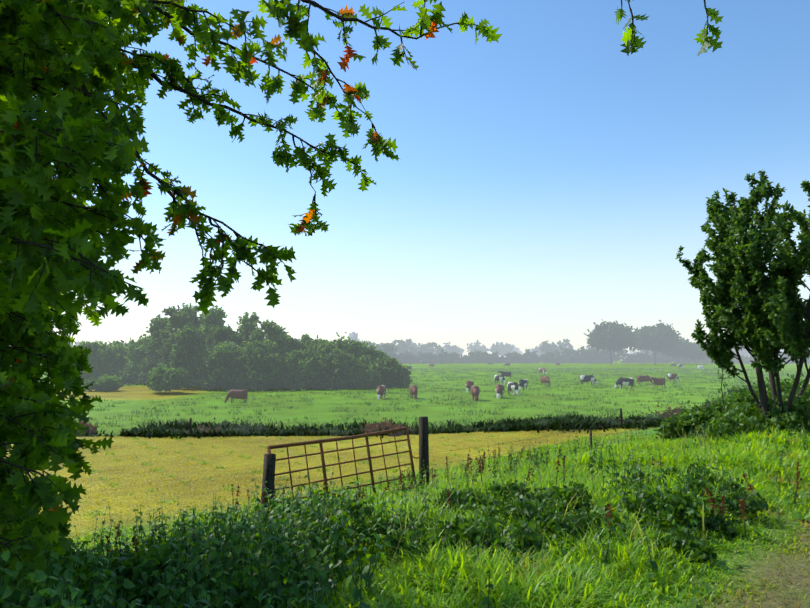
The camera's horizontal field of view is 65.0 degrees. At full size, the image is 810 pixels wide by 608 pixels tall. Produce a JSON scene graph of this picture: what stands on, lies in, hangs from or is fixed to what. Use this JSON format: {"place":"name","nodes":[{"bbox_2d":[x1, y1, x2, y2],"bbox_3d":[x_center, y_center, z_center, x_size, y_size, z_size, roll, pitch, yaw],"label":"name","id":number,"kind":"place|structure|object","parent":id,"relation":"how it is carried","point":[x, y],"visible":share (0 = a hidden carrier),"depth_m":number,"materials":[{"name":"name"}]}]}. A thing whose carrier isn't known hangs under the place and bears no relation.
{"place":"outdoors","nodes":[
{"label":"outdoors","id":0,"kind":"place"},
{"bbox_2d":[123,332,539,355],"bbox_3d":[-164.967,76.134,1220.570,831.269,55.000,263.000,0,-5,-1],"label":"trees","id":1,"kind":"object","parent":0,"point":[353,334],"depth_m":1340.20,"materials":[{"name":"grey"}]},
{"bbox_2d":[267,427,416,503],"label":"gate","id":2,"kind":"structure","parent":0,"point":[321,452],"depth_m":12.21,"materials":[{"name":"brown metal"}]},
{"bbox_2d":[4,357,809,607],"bbox_3d":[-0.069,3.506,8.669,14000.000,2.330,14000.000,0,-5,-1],"label":"ground","id":3,"kind":"structure","parent":0,"point":[133,397],"depth_m":25.82,"materials":[{"name":"green plant"}]},
{"bbox_2d":[224,389,247,402],"bbox_3d":[-12.601,6.857,47.397,1.843,1.045,0.556,-1,-5,9],"label":"cow","id":4,"kind":"object","parent":3,"relation":"on","point":[237,394],"visible":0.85,"depth_m":47.20},
{"bbox_2d":[71,303,412,393],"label":"grove","id":5,"kind":"object","parent":3,"relation":"on","point":[162,355],"depth_m":66.64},
{"bbox_2d":[3,426,648,537],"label":"grass","id":6,"kind":"structure","parent":3,"relation":"on","point":[246,459],"depth_m":18.94,"materials":[{"name":"yellow plant"}]},
{"bbox_2d":[260,416,428,513],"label":"gate posts","id":7,"kind":"object","parent":3,"relation":"on","point":[269,468],"visible":0.56,"depth_m":13.39,"materials":[{"name":"black wood"}]},
{"bbox_2d":[430,414,675,464],"bbox_3d":[5.235,3.606,17.878,13.020,0.503,0.067,4,-6,-42],"label":"barbed wire","id":8,"kind":"object","parent":7,"relation":"attached to","point":[540,437],"visible":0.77,"depth_m":16.29,"materials":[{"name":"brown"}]},
{"bbox_2d":[0,0,723,589],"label":"oak","id":9,"kind":"object","parent":3,"relation":"on","point":[26,186],"depth_m":4.16,"materials":[{"name":"green plant"}]},
{"bbox_2d":[76,411,666,438],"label":"ditch vegetation","id":10,"kind":"object","parent":3,"relation":"on","point":[176,429],"visible":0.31,"depth_m":27.37,"materials":[{"name":"green plant"}]},
{"bbox_2d":[377,385,385,399],"bbox_3d":[-1.901,6.952,50.083,0.626,1.103,1.946,-1,-5,9],"label":"cow","id":11,"kind":"object","parent":3,"relation":"on","point":[381,390],"visible":0.96,"depth_m":49.67},
{"bbox_2d":[0,411,809,607],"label":"herbs","id":12,"kind":"object","parent":3,"relation":"on","point":[295,590],"depth_m":4.62,"materials":[{"name":"green plant"}]},
{"bbox_2d":[189,408,622,450],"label":"fence posts","id":13,"kind":"object","parent":3,"relation":"on","point":[621,423],"visible":0.44,"depth_m":27.17,"materials":[{"name":"brown wood"}]},
{"bbox_2d":[410,385,417,399],"bbox_3d":[0.714,6.942,50.128,0.586,1.103,1.946,0,-5,-6],"label":"cow","id":14,"kind":"object","parent":3,"relation":"on","point":[413,389],"visible":0.92,"depth_m":49.71},
{"bbox_2d":[36,371,809,607],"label":"verge shrubs","id":15,"kind":"object","parent":3,"relation":"on","point":[742,408],"depth_m":6.11,"materials":[{"name":"green plant"}]},
{"bbox_2d":[75,380,775,436],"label":"reeds","id":16,"kind":"object","parent":3,"relation":"on","point":[243,427],"visible":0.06,"depth_m":28.57,"materials":[{"name":"green plant"}]},
{"bbox_2d":[42,367,809,426],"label":"pasture tussocks","id":17,"kind":"object","parent":3,"relation":"on","point":[464,420],"visible":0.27,"depth_m":55.28,"materials":[{"name":"green plant"}]},
{"bbox_2d":[45,415,809,607],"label":"verge grass","id":18,"kind":"structure","parent":3,"relation":"on","point":[590,583],"depth_m":5.31,"materials":[{"name":"green plant"}]},
{"bbox_2d":[68,320,809,364],"bbox_3d":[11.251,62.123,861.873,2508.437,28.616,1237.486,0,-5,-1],"label":"trees","id":19,"kind":"object","parent":3,"relation":"on","point":[665,342],"materials":[{"name":"grey plant"}]},
{"bbox_2d":[105,447,801,557],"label":"weeds","id":20,"kind":"object","parent":3,"relation":"on","point":[723,508],"visible":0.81,"depth_m":7.37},
{"bbox_2d":[466,381,473,391],"bbox_3d":[6.113,7.833,60.550,0.615,1.103,1.945,-2,-5,19],"label":"cow","id":21,"kind":"object","parent":3,"relation":"on","point":[469,384],"visible":0.88,"depth_m":60.12},
{"bbox_2d":[471,386,479,400],"bbox_3d":[5.362,6.785,48.368,0.656,1.161,2.048,0,-5,4],"label":"cow","id":22,"kind":"object","parent":3,"relation":"on","point":[475,391],"visible":0.92,"depth_m":47.92},
{"bbox_2d":[494,375,504,383],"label":"cow","id":23,"kind":"object","parent":3,"relation":"on","point":[499,377],"visible":0.81,"depth_m":78.31},
{"bbox_2d":[496,384,503,398],"bbox_3d":[7.612,7.023,51.217,0.659,1.161,2.048,-1,-5,14],"label":"cow","id":24,"kind":"object","parent":3,"relation":"on","point":[499,389],"visible":0.9,"depth_m":50.74},
{"bbox_2d":[498,371,511,378],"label":"cow","id":25,"kind":"object","parent":3,"relation":"on","point":[506,374],"visible":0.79,"depth_m":98.99},
{"bbox_2d":[507,382,518,395],"bbox_3d":[9.504,7.376,55.531,0.667,1.161,2.048,1,-5,-11],"label":"cow","id":26,"kind":"object","parent":3,"relation":"on","point":[512,386],"visible":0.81,"depth_m":55.13},
{"bbox_2d":[519,379,527,390],"bbox_3d":[11.468,7.904,62.068,0.610,1.161,2.048,-3,-5,29],"label":"cow","id":27,"kind":"object","parent":3,"relation":"on","point":[523,383],"visible":0.9,"depth_m":61.68},
{"bbox_2d":[539,368,546,373],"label":"cow","id":28,"kind":"object","parent":3,"relation":"on","point":[543,370],"visible":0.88,"depth_m":121.56},
{"bbox_2d":[540,376,549,385],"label":"cow","id":29,"kind":"object","parent":3,"relation":"on","point":[543,379],"visible":0.9,"depth_m":71.95},
{"bbox_2d":[580,375,597,384],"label":"cow","id":30,"kind":"object","parent":3,"relation":"on","point":[587,378],"visible":0.9,"depth_m":74.28},
{"bbox_2d":[614,377,633,388],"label":"cow","id":31,"kind":"object","parent":3,"relation":"on","point":[620,381],"visible":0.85,"depth_m":65.24},
{"bbox_2d":[637,375,652,383],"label":"cow","id":32,"kind":"object","parent":3,"relation":"on","point":[640,378],"visible":0.85,"depth_m":76.54},
{"bbox_2d":[650,377,665,387],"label":"cow","id":33,"kind":"object","parent":3,"relation":"on","point":[659,381],"visible":0.92,"depth_m":66.88},
{"bbox_2d":[667,373,678,381],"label":"cow","id":34,"kind":"object","parent":3,"relation":"on","point":[674,376],"visible":0.88,"depth_m":83.85},
{"bbox_2d":[643,501,809,607],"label":"dry edge grass","id":35,"kind":"structure","parent":3,"relation":"on","point":[806,574],"depth_m":4.57,"materials":[{"name":"green plant"}]},
{"bbox_2d":[676,169,809,427],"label":"tree","id":36,"kind":"object","parent":3,"relation":"on","point":[735,282],"depth_m":13.84,"materials":[{"name":"green plant"}]},
{"bbox_2d":[33,0,809,356],"label":"sky","id":37,"kind":"structure","parent":0,"point":[548,180],"materials":[{"name":"blue"}]}
]}

